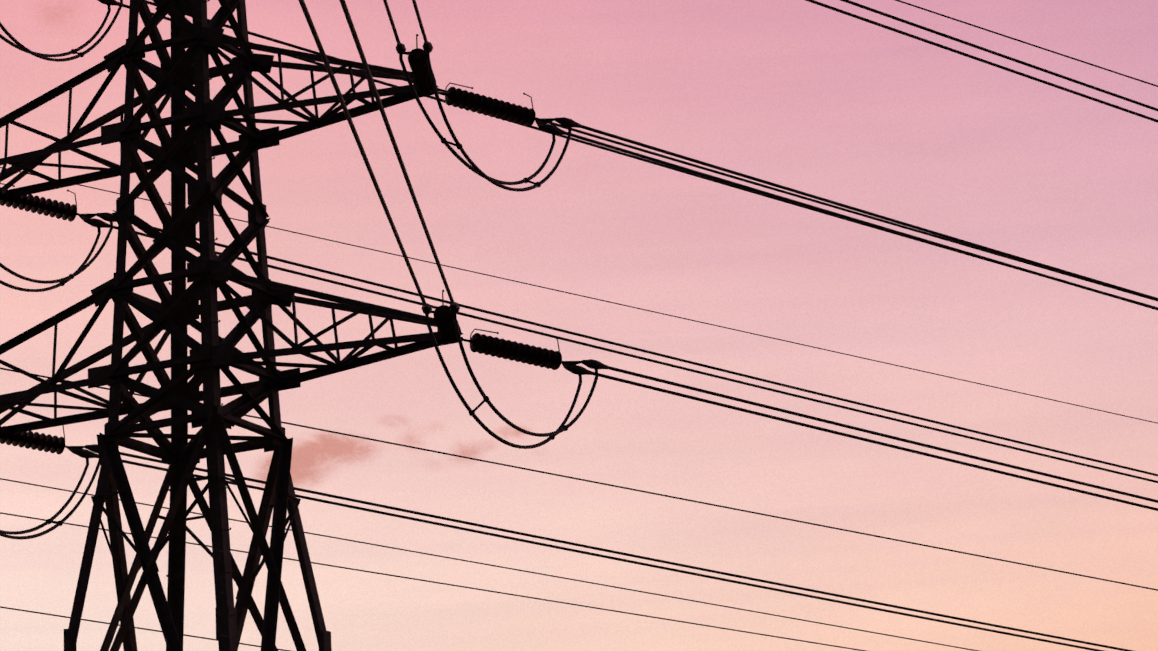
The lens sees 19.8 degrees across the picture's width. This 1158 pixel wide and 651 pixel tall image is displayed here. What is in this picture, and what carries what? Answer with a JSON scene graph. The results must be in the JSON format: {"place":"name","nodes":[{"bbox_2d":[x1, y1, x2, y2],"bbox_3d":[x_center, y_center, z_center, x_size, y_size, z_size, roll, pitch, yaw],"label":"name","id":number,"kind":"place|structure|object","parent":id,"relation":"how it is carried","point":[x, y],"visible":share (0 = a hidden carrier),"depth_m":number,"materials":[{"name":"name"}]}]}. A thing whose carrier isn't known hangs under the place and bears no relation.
{"place":"outdoors","nodes":[
{"label":"outdoors","id":0,"kind":"place"},
{"bbox_2d":[0,0,1157,650],"label":"sky","id":1,"kind":"structure","parent":0,"point":[800,95],"materials":[{"name":"pink"}]},
{"label":"ground","id":2,"kind":"structure","parent":0,"visible":0},
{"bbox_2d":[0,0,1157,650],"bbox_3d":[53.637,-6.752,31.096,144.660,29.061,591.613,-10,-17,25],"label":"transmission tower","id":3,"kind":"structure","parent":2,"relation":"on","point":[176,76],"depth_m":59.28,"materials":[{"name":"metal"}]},
{"bbox_2d":[0,167,1157,650],"bbox_3d":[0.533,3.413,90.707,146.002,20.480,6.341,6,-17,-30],"label":"distant line conductors","id":4,"kind":"object","parent":3,"relation":"attached to","point":[566,477],"visible":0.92,"depth_m":87.74,"materials":[{"name":"metal"}]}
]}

